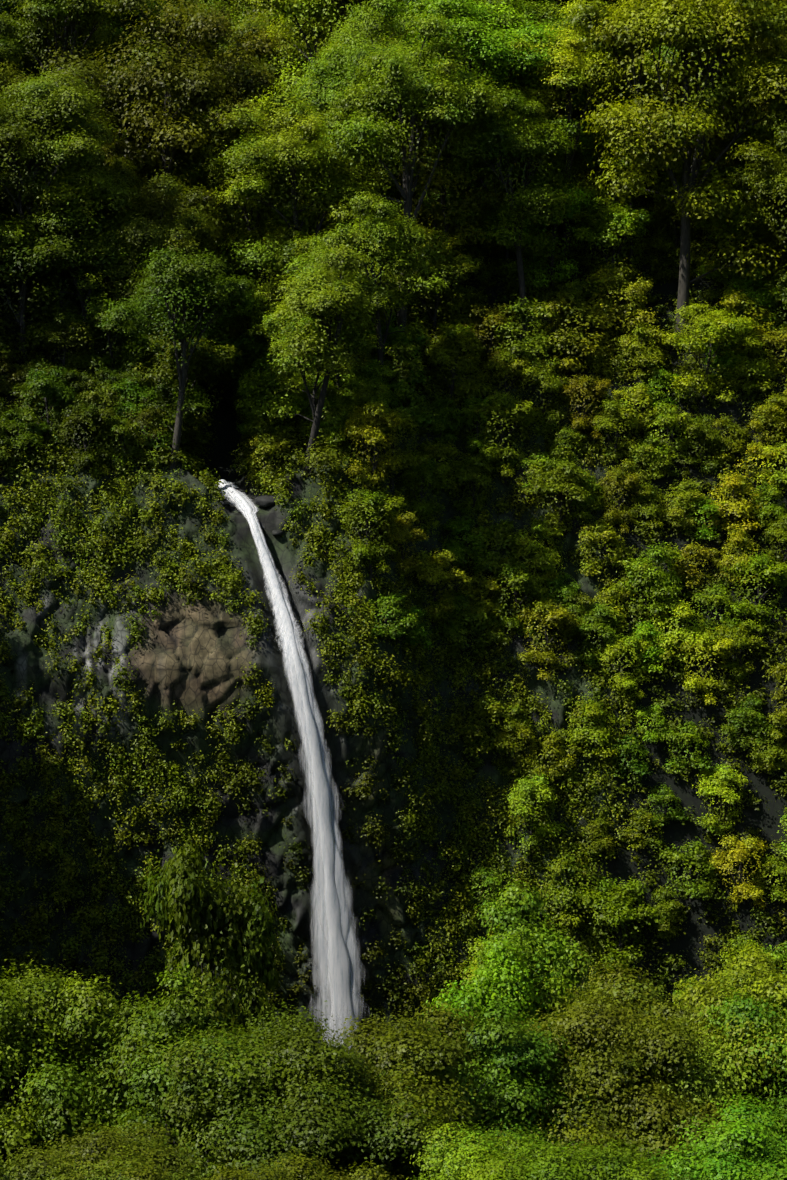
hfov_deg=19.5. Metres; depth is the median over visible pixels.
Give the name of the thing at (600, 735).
shrub
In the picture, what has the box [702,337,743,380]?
shrub
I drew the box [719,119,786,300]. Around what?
tree
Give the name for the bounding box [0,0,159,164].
tree
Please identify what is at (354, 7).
tree
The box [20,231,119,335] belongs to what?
tree
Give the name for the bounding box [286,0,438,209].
tree
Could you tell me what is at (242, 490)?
boulder
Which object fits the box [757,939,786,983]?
shrub
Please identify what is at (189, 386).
shrub
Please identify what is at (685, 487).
shrub
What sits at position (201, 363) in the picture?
tree
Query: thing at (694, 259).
tree
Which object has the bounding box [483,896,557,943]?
shrub
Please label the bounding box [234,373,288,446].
tree
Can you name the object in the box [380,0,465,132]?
tree
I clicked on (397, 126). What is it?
tree
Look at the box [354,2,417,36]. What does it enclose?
tree
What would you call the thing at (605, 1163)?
shrub
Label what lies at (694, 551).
shrub
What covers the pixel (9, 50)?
tree
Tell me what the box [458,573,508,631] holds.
shrub
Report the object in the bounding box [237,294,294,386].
tree
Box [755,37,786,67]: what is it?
shrub
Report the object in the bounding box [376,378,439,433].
shrub
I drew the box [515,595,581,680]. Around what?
bush
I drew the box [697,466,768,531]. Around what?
shrub
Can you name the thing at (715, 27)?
tree
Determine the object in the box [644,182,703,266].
tree
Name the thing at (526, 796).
bush
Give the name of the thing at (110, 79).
tree
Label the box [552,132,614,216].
tree
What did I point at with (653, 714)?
shrub
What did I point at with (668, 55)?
tree
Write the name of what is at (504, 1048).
bush
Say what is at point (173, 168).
tree
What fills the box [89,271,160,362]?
tree
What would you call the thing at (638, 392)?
shrub
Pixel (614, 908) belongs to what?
shrub
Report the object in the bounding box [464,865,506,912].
shrub
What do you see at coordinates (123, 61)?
tree
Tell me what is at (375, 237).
tree
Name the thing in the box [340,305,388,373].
tree
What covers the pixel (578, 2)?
tree
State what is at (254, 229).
tree
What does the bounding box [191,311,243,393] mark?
tree
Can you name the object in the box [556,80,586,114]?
shrub
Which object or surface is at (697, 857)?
shrub
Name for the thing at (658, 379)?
shrub
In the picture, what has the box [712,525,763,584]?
shrub
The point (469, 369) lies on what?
shrub
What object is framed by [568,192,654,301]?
shrub
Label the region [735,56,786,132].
tree
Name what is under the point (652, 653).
shrub
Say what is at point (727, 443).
shrub
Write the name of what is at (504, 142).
tree
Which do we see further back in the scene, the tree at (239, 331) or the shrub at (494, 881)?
the tree at (239, 331)
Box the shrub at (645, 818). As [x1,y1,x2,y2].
[619,806,669,852]
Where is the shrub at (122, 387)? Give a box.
[108,376,171,424]
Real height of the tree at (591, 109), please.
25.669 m
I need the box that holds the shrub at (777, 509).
[748,481,786,528]
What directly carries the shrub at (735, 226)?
on the terrain ground
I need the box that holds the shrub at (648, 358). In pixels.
[604,321,670,382]
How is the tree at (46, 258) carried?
on the terrain ground
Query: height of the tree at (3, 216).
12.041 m
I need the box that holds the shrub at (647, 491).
[622,479,672,528]
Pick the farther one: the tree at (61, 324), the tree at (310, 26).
the tree at (310, 26)
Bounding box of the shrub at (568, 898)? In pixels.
[539,847,602,927]
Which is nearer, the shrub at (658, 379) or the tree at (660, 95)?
the shrub at (658, 379)
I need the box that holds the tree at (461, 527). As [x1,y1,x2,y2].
[440,513,498,574]
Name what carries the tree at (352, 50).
on the terrain ground
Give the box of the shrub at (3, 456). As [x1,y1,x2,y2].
[0,418,17,478]
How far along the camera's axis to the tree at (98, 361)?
290.19 m
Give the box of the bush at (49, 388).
[10,366,79,449]
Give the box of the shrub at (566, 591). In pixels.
[531,569,583,615]
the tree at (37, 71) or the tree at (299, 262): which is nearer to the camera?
the tree at (299, 262)
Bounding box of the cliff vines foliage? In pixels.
[0,330,786,1145]
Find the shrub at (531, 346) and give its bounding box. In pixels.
[479,294,564,376]
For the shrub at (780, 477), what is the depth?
292.26 m
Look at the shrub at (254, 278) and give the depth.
329.43 m
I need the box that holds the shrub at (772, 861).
[750,852,786,902]
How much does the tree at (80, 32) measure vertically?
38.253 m
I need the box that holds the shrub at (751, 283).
[723,264,785,323]
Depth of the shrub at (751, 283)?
303.37 m
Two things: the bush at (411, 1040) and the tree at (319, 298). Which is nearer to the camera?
the bush at (411, 1040)
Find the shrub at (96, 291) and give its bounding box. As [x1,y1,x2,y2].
[76,281,115,340]
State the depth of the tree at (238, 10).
388.10 m
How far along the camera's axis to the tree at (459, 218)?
301.95 m
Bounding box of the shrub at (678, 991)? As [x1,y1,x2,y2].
[670,974,708,1029]
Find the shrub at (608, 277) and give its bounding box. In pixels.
[580,259,659,345]
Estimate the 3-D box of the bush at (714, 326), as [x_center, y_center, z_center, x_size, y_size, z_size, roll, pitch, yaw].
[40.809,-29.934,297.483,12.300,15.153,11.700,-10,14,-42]
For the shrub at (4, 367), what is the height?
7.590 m
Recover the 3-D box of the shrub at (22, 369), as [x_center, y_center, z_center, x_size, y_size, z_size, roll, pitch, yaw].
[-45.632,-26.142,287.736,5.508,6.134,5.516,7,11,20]
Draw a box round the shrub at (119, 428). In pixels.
[98,411,149,468]
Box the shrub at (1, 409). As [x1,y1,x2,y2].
[0,397,12,434]
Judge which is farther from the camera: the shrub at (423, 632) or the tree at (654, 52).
the tree at (654, 52)
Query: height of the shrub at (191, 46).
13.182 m
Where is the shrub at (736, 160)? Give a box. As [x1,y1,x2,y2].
[719,133,758,176]
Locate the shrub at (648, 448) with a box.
[619,432,674,481]
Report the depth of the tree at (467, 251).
310.18 m
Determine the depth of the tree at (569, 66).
305.06 m
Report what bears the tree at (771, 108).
on the terrain ground
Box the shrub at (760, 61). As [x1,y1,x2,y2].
[731,46,767,97]
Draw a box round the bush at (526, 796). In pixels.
[502,771,564,859]
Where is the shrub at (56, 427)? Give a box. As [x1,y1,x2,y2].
[47,393,98,448]
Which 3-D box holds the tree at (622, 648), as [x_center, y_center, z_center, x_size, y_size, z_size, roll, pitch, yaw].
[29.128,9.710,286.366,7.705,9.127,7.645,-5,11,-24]
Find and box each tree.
[0,0,31,73]
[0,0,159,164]
[0,1,123,100]
[0,11,29,96]
[0,58,58,217]
[0,58,132,324]
[0,209,35,291]
[0,226,85,363]
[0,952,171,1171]
[0,1042,126,1173]
[0,1148,95,1179]
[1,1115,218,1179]
[2,54,38,90]
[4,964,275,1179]
[8,53,58,88]
[8,204,61,280]
[11,150,148,354]
[17,0,168,116]
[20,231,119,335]
[36,0,298,271]
[41,311,92,369]
[43,0,231,114]
[61,204,155,310]
[76,300,143,379]
[84,65,213,212]
[86,0,166,116]
[86,166,237,368]
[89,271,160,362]
[93,154,163,288]
[95,243,264,469]
[99,52,159,212]
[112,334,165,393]
[118,330,241,445]
[139,148,196,235]
[139,827,289,1178]
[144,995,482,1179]
[156,0,268,116]
[167,199,226,342]
[170,154,243,233]
[174,98,303,249]
[180,139,279,281]
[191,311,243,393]
[196,131,309,337]
[201,42,234,107]
[203,83,402,299]
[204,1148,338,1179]
[210,0,234,47]
[211,247,258,287]
[213,0,271,111]
[213,0,345,128]
[219,310,273,374]
[225,130,317,301]
[225,323,248,368]
[226,0,265,41]
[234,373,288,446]
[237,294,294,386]
[238,249,274,295]
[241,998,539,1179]
[242,79,287,123]
[245,0,418,148]
[253,262,296,335]
[261,308,302,394]
[263,235,385,478]
[268,233,361,383]
[270,222,365,278]
[281,187,317,303]
[285,216,341,255]
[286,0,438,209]
[291,313,388,397]
[298,25,406,172]
[311,107,396,166]
[312,183,437,392]
[313,2,517,329]
[316,1158,412,1179]
[317,18,351,58]
[333,376,390,452]
[334,3,403,37]
[336,398,404,495]
[336,487,406,580]
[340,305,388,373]
[351,209,396,269]
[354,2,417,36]
[357,63,457,175]
[363,406,428,489]
[364,4,408,39]
[364,132,432,215]
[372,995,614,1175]
[376,511,428,576]
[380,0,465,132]
[390,247,485,345]
[393,96,509,293]
[401,0,564,199]
[402,180,464,229]
[403,549,470,626]
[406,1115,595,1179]
[410,223,468,316]
[421,322,491,422]
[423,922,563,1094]
[430,206,487,272]
[440,513,498,574]
[443,78,590,330]
[455,395,499,466]
[456,936,489,987]
[458,302,521,372]
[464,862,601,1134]
[466,0,555,95]
[468,0,537,9]
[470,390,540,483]
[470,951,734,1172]
[472,0,584,191]
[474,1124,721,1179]
[477,195,532,285]
[483,350,532,423]
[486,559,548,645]
[492,0,650,260]
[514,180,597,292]
[515,357,568,433]
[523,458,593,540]
[539,0,592,19]
[544,49,604,176]
[549,0,786,346]
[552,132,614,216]
[554,0,622,16]
[559,374,613,440]
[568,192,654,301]
[571,124,656,237]
[572,603,626,672]
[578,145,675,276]
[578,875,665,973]
[586,398,645,464]
[589,160,646,190]
[593,633,652,698]
[594,51,675,229]
[598,466,643,533]
[627,89,673,115]
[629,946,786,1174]
[636,47,670,108]
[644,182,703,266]
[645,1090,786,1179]
[646,0,786,133]
[650,173,707,237]
[657,61,760,194]
[665,63,679,114]
[676,414,724,476]
[677,626,737,704]
[678,209,732,277]
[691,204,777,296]
[691,763,750,837]
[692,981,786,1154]
[706,833,767,909]
[709,166,771,253]
[715,86,749,179]
[715,617,767,682]
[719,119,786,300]
[726,122,779,211]
[729,550,786,631]
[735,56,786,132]
[738,66,786,210]
[748,91,785,133]
[756,221,786,282]
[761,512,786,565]
[764,199,786,254]
[766,281,786,330]
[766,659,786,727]
[777,150,786,175]
[777,380,786,430]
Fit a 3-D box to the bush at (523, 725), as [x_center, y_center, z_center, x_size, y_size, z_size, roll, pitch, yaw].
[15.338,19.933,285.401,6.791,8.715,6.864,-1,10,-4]
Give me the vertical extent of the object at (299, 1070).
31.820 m
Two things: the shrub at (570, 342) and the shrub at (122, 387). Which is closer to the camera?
the shrub at (122, 387)
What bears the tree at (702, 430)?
on the terrain ground
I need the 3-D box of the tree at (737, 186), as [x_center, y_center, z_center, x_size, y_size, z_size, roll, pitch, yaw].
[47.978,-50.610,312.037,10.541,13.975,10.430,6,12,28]
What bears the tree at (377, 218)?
on the terrain ground
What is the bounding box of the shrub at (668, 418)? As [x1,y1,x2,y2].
[643,400,703,461]
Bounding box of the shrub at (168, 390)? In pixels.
[135,376,201,446]
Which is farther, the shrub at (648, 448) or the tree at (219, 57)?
the tree at (219, 57)
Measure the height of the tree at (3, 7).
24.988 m
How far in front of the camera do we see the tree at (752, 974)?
182.26 m
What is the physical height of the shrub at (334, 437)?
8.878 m
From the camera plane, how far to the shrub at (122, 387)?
285.35 m
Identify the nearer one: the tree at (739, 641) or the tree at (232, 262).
the tree at (739, 641)
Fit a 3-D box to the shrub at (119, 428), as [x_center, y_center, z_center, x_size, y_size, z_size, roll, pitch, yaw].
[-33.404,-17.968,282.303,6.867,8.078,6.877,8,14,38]
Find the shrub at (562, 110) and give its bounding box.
[536,90,586,136]
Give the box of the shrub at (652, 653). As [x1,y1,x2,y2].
[619,616,673,672]
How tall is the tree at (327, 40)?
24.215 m
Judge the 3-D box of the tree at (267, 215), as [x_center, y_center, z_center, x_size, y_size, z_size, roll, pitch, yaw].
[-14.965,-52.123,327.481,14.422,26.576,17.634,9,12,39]
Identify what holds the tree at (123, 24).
on the terrain ground
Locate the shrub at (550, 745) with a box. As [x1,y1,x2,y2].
[520,729,579,785]
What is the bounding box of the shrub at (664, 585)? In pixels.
[608,539,687,618]
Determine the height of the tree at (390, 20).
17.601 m
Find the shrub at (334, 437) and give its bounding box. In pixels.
[300,394,353,456]
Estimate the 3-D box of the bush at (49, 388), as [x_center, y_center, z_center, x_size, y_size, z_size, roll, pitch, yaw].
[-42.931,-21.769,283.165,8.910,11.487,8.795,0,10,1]
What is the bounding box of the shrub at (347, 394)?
[320,392,357,439]
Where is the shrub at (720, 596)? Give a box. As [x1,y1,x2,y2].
[691,584,746,634]
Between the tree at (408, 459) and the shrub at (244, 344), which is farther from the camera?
the shrub at (244, 344)
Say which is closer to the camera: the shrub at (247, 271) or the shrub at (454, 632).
the shrub at (454, 632)
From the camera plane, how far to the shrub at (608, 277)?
302.81 m
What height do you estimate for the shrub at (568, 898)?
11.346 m
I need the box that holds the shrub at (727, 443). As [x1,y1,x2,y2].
[707,413,751,461]
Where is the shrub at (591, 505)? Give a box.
[562,468,607,519]
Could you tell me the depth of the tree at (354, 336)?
287.57 m
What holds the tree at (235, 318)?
on the terrain ground
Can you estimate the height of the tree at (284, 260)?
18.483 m
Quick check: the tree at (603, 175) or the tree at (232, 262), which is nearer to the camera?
the tree at (603, 175)
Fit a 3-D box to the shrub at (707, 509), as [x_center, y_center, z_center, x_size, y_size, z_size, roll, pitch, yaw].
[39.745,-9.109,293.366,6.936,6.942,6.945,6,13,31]
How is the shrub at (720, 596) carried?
on the terrain ground
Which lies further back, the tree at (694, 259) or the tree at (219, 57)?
the tree at (219, 57)
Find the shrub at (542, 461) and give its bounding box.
[516,449,556,498]
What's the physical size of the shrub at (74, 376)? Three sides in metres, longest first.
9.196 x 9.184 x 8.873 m
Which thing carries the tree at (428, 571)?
on the terrain ground
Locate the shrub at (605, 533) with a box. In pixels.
[574,517,633,576]
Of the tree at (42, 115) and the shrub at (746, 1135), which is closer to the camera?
the shrub at (746, 1135)
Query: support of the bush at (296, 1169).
on the terrain ground
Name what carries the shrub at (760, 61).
on the terrain ground
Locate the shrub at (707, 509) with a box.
[677,496,726,541]
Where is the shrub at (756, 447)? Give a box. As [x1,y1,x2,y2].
[734,441,783,484]
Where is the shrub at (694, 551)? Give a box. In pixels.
[671,540,720,588]
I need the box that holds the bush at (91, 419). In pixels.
[53,402,116,475]
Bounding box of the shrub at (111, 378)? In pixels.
[87,366,130,408]
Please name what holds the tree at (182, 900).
on the terrain ground
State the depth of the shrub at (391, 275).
304.01 m
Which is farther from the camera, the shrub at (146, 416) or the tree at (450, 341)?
the tree at (450, 341)
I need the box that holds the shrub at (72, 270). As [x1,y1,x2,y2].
[61,233,103,284]
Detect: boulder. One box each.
[219,499,229,506]
[235,488,247,494]
[255,495,276,506]
[272,530,282,535]
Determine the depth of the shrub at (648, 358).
298.83 m
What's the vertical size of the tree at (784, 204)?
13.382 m
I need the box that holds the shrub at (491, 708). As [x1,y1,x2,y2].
[455,692,528,759]
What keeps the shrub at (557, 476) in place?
on the terrain ground
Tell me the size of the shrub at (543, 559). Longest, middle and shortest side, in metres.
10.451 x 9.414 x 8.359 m
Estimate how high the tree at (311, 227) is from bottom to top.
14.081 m
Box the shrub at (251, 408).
[234,349,311,441]
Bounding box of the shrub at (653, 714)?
[632,703,675,743]
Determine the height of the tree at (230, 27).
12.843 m
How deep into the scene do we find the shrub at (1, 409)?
282.96 m
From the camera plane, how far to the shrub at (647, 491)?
292.25 m
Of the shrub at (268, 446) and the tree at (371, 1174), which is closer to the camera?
the tree at (371, 1174)
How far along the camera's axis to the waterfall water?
274.75 m
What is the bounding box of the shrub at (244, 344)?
[210,319,281,396]
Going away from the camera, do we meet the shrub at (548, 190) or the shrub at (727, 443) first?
the shrub at (727, 443)
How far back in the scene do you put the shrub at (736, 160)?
320.87 m
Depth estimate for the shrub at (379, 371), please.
286.00 m
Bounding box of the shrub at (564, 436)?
[546,428,586,467]
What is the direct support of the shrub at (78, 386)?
on the terrain ground
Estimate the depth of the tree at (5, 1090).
177.25 m
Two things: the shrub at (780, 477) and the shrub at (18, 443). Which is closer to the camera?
the shrub at (18, 443)
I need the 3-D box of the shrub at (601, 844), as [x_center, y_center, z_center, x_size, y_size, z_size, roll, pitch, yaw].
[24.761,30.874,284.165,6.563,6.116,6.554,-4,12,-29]
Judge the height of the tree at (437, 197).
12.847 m
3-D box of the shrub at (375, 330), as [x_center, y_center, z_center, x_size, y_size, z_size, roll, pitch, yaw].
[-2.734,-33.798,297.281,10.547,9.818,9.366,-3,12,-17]
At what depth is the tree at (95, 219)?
297.55 m
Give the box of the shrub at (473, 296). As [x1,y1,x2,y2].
[426,283,487,342]
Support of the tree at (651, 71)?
on the terrain ground
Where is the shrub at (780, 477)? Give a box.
[760,439,786,485]
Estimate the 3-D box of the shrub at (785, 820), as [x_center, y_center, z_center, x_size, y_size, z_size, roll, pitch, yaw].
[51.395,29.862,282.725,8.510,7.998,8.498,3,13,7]
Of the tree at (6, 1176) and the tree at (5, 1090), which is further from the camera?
the tree at (5, 1090)
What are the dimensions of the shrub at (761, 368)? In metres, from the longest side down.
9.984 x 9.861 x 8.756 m
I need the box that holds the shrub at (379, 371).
[334,356,399,418]
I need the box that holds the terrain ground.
[0,0,786,1179]
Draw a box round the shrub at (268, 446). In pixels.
[246,430,293,485]
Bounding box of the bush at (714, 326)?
[650,299,756,405]
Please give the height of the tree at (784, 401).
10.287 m
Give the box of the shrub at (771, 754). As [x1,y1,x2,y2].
[746,721,786,773]
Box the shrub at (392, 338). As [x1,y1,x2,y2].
[365,325,432,384]
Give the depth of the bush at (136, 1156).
146.87 m
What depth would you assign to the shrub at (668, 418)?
294.63 m
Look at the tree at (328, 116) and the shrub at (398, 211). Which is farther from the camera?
the tree at (328, 116)
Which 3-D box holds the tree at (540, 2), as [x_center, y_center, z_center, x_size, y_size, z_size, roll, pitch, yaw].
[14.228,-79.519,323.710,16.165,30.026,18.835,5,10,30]
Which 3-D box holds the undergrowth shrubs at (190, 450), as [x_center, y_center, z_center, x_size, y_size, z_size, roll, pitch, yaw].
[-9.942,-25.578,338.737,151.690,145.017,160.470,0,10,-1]
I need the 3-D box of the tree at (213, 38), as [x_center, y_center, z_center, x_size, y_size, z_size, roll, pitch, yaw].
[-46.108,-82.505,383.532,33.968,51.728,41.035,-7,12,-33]
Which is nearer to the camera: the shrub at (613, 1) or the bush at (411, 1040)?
the bush at (411, 1040)
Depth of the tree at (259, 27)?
346.30 m
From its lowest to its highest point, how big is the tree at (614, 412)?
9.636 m
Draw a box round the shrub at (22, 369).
[10,358,38,393]
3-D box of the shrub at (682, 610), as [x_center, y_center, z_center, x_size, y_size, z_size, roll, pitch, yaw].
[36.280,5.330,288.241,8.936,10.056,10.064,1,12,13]
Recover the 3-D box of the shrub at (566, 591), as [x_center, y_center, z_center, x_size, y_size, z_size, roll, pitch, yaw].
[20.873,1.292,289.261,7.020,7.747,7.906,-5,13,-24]
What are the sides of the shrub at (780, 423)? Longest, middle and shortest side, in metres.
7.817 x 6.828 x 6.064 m
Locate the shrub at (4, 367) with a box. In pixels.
[0,348,23,394]
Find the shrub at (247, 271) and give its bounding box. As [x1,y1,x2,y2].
[232,260,273,282]
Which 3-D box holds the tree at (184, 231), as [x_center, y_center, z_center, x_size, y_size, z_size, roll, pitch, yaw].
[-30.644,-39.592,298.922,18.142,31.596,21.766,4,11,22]
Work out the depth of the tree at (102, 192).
291.15 m
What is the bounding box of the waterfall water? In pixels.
[216,479,368,1053]
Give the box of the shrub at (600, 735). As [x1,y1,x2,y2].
[554,693,623,758]
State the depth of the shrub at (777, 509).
290.94 m
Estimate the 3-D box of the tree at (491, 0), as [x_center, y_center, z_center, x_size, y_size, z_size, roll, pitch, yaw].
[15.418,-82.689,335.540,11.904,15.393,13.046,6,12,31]
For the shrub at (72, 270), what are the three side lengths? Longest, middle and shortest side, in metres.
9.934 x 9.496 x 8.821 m
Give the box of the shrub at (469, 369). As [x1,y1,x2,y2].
[443,351,491,394]
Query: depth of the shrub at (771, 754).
282.81 m
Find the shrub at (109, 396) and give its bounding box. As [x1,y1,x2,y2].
[78,380,125,431]
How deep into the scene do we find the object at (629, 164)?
310.21 m
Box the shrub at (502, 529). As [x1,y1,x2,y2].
[471,516,531,573]
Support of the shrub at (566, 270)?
on the terrain ground
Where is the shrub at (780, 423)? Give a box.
[747,391,786,443]
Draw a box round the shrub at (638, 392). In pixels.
[610,379,661,431]
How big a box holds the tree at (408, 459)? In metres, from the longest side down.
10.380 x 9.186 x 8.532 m
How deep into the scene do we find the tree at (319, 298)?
276.25 m
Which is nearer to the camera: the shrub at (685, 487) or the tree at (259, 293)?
the shrub at (685, 487)
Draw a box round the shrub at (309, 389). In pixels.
[298,377,337,424]
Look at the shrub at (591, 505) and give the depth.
292.59 m
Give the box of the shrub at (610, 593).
[589,583,633,633]
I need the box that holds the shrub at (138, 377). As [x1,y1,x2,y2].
[120,368,160,407]
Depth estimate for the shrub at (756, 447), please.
293.42 m
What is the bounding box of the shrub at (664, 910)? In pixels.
[643,885,685,940]
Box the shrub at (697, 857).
[655,836,727,901]
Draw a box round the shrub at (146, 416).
[114,405,169,451]
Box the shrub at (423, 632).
[399,604,433,650]
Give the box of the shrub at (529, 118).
[484,78,552,128]
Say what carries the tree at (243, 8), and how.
on the terrain ground
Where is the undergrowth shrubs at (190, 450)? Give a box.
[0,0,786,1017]
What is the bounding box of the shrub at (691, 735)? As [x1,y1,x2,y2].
[660,720,715,775]
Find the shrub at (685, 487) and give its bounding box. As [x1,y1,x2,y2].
[660,478,711,529]
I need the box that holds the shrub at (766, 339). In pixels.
[759,324,786,372]
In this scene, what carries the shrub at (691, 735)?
on the terrain ground
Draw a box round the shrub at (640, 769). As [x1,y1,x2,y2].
[603,732,652,777]
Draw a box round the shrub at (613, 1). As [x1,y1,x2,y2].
[600,0,635,14]
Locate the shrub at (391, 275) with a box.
[383,251,415,289]
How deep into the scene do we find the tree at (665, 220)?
314.99 m
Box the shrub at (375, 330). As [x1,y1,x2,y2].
[339,309,402,352]
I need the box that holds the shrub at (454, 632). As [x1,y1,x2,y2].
[432,586,503,659]
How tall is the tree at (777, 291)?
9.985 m
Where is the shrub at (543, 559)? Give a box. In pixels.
[500,516,567,586]
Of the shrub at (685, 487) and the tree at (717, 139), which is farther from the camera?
the tree at (717, 139)
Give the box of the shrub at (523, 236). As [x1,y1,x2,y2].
[488,199,551,253]
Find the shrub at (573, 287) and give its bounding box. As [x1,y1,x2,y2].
[554,276,594,322]
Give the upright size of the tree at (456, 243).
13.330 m
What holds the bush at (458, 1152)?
on the terrain ground
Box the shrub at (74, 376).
[9,358,86,412]
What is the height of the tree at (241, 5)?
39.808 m
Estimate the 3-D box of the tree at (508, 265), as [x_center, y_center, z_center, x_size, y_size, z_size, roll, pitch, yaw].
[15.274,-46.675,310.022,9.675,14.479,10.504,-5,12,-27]
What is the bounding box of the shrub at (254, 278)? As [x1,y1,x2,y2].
[242,273,267,296]
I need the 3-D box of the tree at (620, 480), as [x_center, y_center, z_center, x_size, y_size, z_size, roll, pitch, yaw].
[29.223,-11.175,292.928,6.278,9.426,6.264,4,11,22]
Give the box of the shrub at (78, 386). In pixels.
[68,371,111,413]
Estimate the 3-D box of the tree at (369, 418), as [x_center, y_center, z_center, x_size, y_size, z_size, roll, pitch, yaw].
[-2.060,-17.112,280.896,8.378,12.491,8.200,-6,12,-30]
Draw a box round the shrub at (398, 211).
[386,199,423,225]
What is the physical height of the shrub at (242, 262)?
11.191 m
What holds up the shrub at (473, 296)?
on the terrain ground
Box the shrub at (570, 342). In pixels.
[535,289,621,377]
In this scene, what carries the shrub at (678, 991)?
on the terrain ground
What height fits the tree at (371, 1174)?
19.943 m
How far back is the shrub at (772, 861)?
281.35 m
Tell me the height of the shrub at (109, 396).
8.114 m
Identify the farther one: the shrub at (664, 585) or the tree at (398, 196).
the tree at (398, 196)
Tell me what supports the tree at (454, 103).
on the terrain ground
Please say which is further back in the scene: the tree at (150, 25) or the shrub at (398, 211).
the tree at (150, 25)
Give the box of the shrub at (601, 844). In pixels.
[569,816,619,859]
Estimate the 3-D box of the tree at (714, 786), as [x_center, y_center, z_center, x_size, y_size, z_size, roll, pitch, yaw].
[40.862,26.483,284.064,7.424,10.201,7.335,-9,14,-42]
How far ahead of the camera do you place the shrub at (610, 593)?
288.03 m
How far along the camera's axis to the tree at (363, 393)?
283.31 m
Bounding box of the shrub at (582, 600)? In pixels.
[552,589,596,639]
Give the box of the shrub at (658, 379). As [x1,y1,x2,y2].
[643,366,681,407]
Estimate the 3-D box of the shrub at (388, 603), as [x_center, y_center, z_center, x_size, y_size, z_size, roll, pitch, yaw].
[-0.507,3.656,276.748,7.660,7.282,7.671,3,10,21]
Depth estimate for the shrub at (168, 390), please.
286.14 m
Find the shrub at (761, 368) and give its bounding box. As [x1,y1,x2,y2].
[714,332,780,393]
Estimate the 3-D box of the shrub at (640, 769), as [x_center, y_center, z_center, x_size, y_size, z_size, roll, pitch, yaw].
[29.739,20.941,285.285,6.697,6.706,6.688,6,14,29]
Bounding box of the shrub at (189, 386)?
[137,338,202,409]
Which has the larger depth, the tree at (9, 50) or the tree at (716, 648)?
the tree at (9, 50)
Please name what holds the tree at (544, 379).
on the terrain ground
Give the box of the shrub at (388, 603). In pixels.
[361,590,422,646]
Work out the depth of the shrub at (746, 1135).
152.30 m
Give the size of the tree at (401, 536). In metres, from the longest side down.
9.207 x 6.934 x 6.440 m
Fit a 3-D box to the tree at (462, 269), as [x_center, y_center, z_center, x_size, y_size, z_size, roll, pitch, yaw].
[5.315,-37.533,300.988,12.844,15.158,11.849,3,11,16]
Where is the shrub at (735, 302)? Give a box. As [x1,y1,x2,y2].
[714,287,774,354]
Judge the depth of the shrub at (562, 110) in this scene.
324.85 m
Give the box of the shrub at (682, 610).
[644,597,710,662]
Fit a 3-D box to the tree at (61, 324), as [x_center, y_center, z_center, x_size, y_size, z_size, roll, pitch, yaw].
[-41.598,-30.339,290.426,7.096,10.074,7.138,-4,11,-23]
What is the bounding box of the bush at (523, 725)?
[491,717,543,779]
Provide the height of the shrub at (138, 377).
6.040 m
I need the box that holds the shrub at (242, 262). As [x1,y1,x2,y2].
[223,245,255,275]
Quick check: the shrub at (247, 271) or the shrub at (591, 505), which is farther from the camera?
the shrub at (247, 271)
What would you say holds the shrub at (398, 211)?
on the terrain ground
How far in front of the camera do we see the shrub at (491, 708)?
283.86 m
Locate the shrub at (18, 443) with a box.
[0,404,49,464]
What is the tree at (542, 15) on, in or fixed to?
on the terrain ground
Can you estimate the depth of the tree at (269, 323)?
293.73 m
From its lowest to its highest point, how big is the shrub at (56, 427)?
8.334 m
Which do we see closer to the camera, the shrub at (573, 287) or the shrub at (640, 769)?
the shrub at (640, 769)
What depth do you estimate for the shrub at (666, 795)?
283.65 m
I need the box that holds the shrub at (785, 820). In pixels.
[777,808,786,857]
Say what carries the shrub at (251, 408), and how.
on the terrain ground
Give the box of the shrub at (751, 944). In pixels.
[711,931,779,981]
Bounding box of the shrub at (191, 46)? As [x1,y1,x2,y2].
[178,3,228,53]
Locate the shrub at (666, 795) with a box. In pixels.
[646,782,687,828]
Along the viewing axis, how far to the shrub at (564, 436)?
294.84 m
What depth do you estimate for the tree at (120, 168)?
301.70 m
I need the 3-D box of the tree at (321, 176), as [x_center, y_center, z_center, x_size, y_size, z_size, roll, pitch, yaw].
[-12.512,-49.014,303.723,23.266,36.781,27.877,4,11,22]
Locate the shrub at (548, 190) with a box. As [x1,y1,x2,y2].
[515,162,574,228]
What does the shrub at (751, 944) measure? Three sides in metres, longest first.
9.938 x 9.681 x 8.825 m
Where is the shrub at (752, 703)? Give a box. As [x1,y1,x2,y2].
[717,693,775,750]

